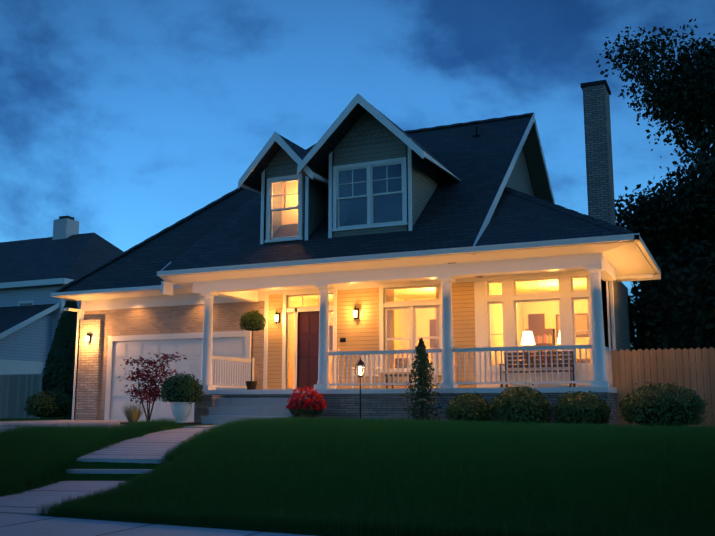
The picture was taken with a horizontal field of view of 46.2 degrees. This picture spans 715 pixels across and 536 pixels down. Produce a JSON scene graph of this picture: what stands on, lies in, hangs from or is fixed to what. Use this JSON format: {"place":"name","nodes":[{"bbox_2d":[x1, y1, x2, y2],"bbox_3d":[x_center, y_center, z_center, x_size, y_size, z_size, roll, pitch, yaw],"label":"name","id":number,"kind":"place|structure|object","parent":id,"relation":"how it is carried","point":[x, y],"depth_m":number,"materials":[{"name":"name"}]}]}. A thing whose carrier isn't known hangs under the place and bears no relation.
{"place":"outdoors","nodes":[
{"label":"outdoors","id":0,"kind":"place"},
{"bbox_2d":[119,402,145,422],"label":"ornamental grass","id":1,"kind":"object","parent":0,"point":[134,414],"depth_m":21.87,"materials":[{"name":"plant"}]},
{"bbox_2d":[0,420,314,535],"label":"paving","id":2,"kind":"structure","parent":0,"point":[18,515],"depth_m":12.53,"materials":[{"name":"concrete"}]},
{"bbox_2d":[0,416,714,535],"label":"lawn","id":3,"kind":"structure","parent":0,"point":[348,476],"depth_m":12.06,"materials":[{"name":"green plant"}]},
{"bbox_2d":[0,373,42,417],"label":"fence","id":4,"kind":"object","parent":3,"relation":"on","point":[15,391],"depth_m":32.92,"materials":[{"name":"wood"}]},
{"bbox_2d":[21,389,72,416],"bbox_3d":[-10.976,4.810,29.815,1.866,1.100,1.714,-4,-10,24],"label":"shrub","id":5,"kind":"object","parent":3,"relation":"on","point":[54,403],"depth_m":29.38,"materials":[{"name":"green plant"}]},
{"bbox_2d":[42,300,77,417],"bbox_3d":[-11.627,3.482,33.709,2.050,5.076,2.051,-4,-10,24],"label":"arborvitae","id":6,"kind":"object","parent":3,"relation":"on","point":[58,373],"depth_m":33.10,"materials":[{"name":"green plant"}]},
{"bbox_2d":[0,216,123,376],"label":"neighbour house","id":7,"kind":"structure","parent":3,"relation":"on","point":[35,273],"depth_m":41.66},
{"bbox_2d":[74,148,632,419],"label":"house walls","id":8,"kind":"structure","parent":3,"relation":"on","point":[361,333],"depth_m":24.28,"materials":[{"name":"beige wood"}]},
{"bbox_2d":[110,337,244,420],"bbox_3d":[-5.705,3.517,26.328,5.100,2.556,0.110,-4,-10,24],"label":"garage door","id":9,"kind":"structure","parent":8,"relation":"attached to","point":[190,350],"depth_m":26.54,"materials":[{"name":"white metal"}]},
{"bbox_2d":[85,306,358,341],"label":"wall lanterns","id":10,"kind":"object","parent":8,"relation":"attached to","point":[277,319],"depth_m":24.93,"materials":[{"name":"white glass"}]},
{"bbox_2d":[80,270,592,419],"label":"house trim","id":11,"kind":"structure","parent":8,"relation":"attached to","point":[306,328],"depth_m":24.41,"materials":[{"name":"white wood"}]},
{"bbox_2d":[55,112,634,291],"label":"roof","id":12,"kind":"structure","parent":8,"relation":"on","point":[224,230],"depth_m":23.49,"materials":[{"name":"black"}]},
{"bbox_2d":[238,132,328,243],"bbox_3d":[-1.357,-1.804,24.763,2.350,3.310,4.399,-4,-10,24],"label":"dormer","id":13,"kind":"object","parent":12,"relation":"on","point":[289,195],"depth_m":23.42,"materials":[{"name":"beige"}]},
{"bbox_2d":[297,93,460,237],"bbox_3d":[1.119,-2.242,24.062,3.590,3.950,5.391,-4,-10,24],"label":"dormer","id":14,"kind":"object","parent":12,"relation":"on","point":[367,159],"depth_m":22.49,"materials":[{"name":"beige"}]},
{"bbox_2d":[473,126,479,136],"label":"roof vents","id":15,"kind":"object","parent":12,"relation":"on","point":[476,131],"depth_m":26.75,"materials":[{"name":"black metal"}]},
{"bbox_2d":[580,80,615,224],"bbox_3d":[7.018,-0.562,23.898,0.720,9.820,1.050,-4,-10,24],"label":"chimney","id":16,"kind":"object","parent":12,"relation":"on","point":[599,160],"depth_m":23.95,"materials":[{"name":"brick"}]},
{"bbox_2d":[51,114,660,419],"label":"roof trim","id":17,"kind":"structure","parent":8,"relation":"attached to","point":[628,257],"depth_m":21.50,"materials":[{"name":"white wood"}]},
{"bbox_2d":[289,278,589,387],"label":"windows","id":18,"kind":"structure","parent":8,"relation":"attached to","point":[430,313],"depth_m":25.70,"materials":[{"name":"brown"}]},
{"bbox_2d":[194,387,621,425],"bbox_3d":[0.873,3.526,21.248,10.900,0.900,3.690,-4,-10,24],"label":"porch","id":19,"kind":"object","parent":3,"relation":"on","point":[216,407],"depth_m":20.82,"materials":[{"name":"stone"}]},
{"bbox_2d":[245,330,257,389],"bbox_3d":[-3.083,2.657,24.476,0.360,1.850,0.351,-4,-10,24],"label":"topiary pot","id":20,"kind":"object","parent":19,"relation":"on","point":[251,385],"depth_m":24.27,"materials":[{"name":"black metal"}]},
{"bbox_2d":[239,309,265,330],"bbox_3d":[-3.076,1.526,24.641,0.855,0.627,0.822,-4,-10,24],"label":"topiary ball","id":21,"kind":"object","parent":20,"relation":"attached to","point":[253,320],"depth_m":24.43,"materials":[{"name":"green plant"}]},
{"bbox_2d":[120,422,714,428],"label":"planting beds","id":22,"kind":"object","parent":3,"relation":"on","point":[201,423],"depth_m":21.22,"materials":[{"name":"soil"}]},
{"bbox_2d":[117,352,186,420],"bbox_3d":[-5.471,3.153,22.129,1.671,1.874,1.645,6,-11,-31],"label":"japanese maple","id":23,"kind":"object","parent":22,"relation":"on","point":[152,381],"depth_m":22.03,"materials":[{"name":"red plant"}]},
{"bbox_2d":[170,402,192,422],"bbox_3d":[-4.518,3.698,21.462,0.580,0.530,0.580,-4,-10,24],"label":"urn planter","id":24,"kind":"object","parent":22,"relation":"on","point":[181,411],"depth_m":21.28,"materials":[{"name":"white ceramic"}]},
{"bbox_2d":[161,371,204,403],"bbox_3d":[-4.506,3.075,21.567,1.151,0.843,1.099,0,-9,-2],"label":"potted shrub","id":25,"kind":"object","parent":24,"relation":"on","point":[184,388],"depth_m":21.24,"materials":[{"name":"green plant"}]},
{"bbox_2d":[285,386,326,420],"bbox_3d":[-1.252,3.382,20.587,1.021,0.973,0.964,-4,-10,24],"label":"red flower plant","id":26,"kind":"object","parent":22,"relation":"on","point":[308,407],"depth_m":20.33,"materials":[{"name":"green plant"}]},
{"bbox_2d":[355,358,364,417],"bbox_3d":[0.064,2.826,18.836,0.219,1.610,0.219,8,-12,-41],"label":"garden lamp post","id":27,"kind":"object","parent":22,"relation":"on","point":[358,363],"depth_m":18.88,"materials":[{"name":"black metal"}]},
{"bbox_2d":[399,338,444,421],"bbox_3d":[1.488,2.654,19.456,1.016,2.109,1.034,-4,-10,24],"label":"cone shrub","id":28,"kind":"object","parent":22,"relation":"on","point":[420,348],"depth_m":19.32,"materials":[{"name":"green plant"}]},
{"bbox_2d":[443,390,492,423],"bbox_3d":[2.489,3.124,18.785,1.163,0.811,1.188,-4,-10,24],"label":"boxwood","id":29,"kind":"object","parent":22,"relation":"on","point":[469,407],"depth_m":18.45,"materials":[{"name":"green plant"}]},
{"bbox_2d":[484,383,553,423],"bbox_3d":[3.535,2.984,18.272,1.470,0.950,1.478,8,-12,-39],"label":"boxwood","id":30,"kind":"object","parent":22,"relation":"on","point":[526,404],"depth_m":17.83,"materials":[{"name":"green plant"}]},
{"bbox_2d":[551,391,610,425],"bbox_3d":[4.779,2.972,17.831,1.273,0.793,1.253,-4,-10,24],"label":"boxwood","id":31,"kind":"object","parent":22,"relation":"on","point":[581,407],"depth_m":17.47,"materials":[{"name":"green plant"}]},
{"bbox_2d":[614,379,709,426],"bbox_3d":[6.221,2.782,17.212,1.877,0.983,1.855,-4,-10,24],"label":"boxwood","id":32,"kind":"object","parent":22,"relation":"on","point":[671,404],"depth_m":16.71,"materials":[{"name":"green plant"}]},
{"bbox_2d":[596,18,714,175],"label":"tree","id":33,"kind":"object","parent":3,"relation":"on","point":[686,97],"depth_m":31.29,"materials":[{"name":"green plant"}]},
{"bbox_2d":[611,347,714,426],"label":"fence","id":34,"kind":"object","parent":3,"relation":"on","point":[627,361],"depth_m":19.25,"materials":[{"name":"brown wood"}]},
{"bbox_2d":[615,161,714,416],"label":"tree","id":35,"kind":"object","parent":3,"relation":"on","point":[656,243],"depth_m":28.21,"materials":[{"name":"green plant"}]},
{"bbox_2d":[624,125,714,252],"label":"tree","id":36,"kind":"object","parent":3,"relation":"on","point":[696,169],"depth_m":27.84,"materials":[{"name":"green plant"}]},
{"bbox_2d":[628,224,714,401],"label":"tree","id":37,"kind":"object","parent":3,"relation":"on","point":[665,316],"depth_m":25.44,"materials":[{"name":"green plant"}]},
{"bbox_2d":[0,0,714,382],"label":"sky","id":38,"kind":"structure","parent":0,"point":[124,119],"materials":[{"name":"blue"}]},
{"bbox_2d":[192,253,615,301],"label":"porch ceiling","id":39,"kind":"structure","parent":0,"point":[245,289],"depth_m":21.02,"materials":[{"name":"white wood"}]},
{"bbox_2d":[200,266,609,389],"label":"porch columns","id":40,"kind":"structure","parent":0,"point":[599,378],"depth_m":20.34,"materials":[{"name":"white wood"}]},
{"bbox_2d":[212,344,612,387],"bbox_3d":[1.115,2.680,21.964,10.610,1.000,2.450,-4,-10,24],"label":"porch railing","id":41,"kind":"object","parent":40,"relation":"attached to","point":[507,349],"depth_m":20.28,"materials":[{"name":"white wood"}]},
{"bbox_2d":[338,338,575,388],"bbox_3d":[1.658,2.513,22.493,8.130,1.500,1.100,-4,-10,24],"label":"porch furniture","id":42,"kind":"object","parent":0,"point":[509,362],"depth_m":21.63,"materials":[{"name":"wood"}]}
]}

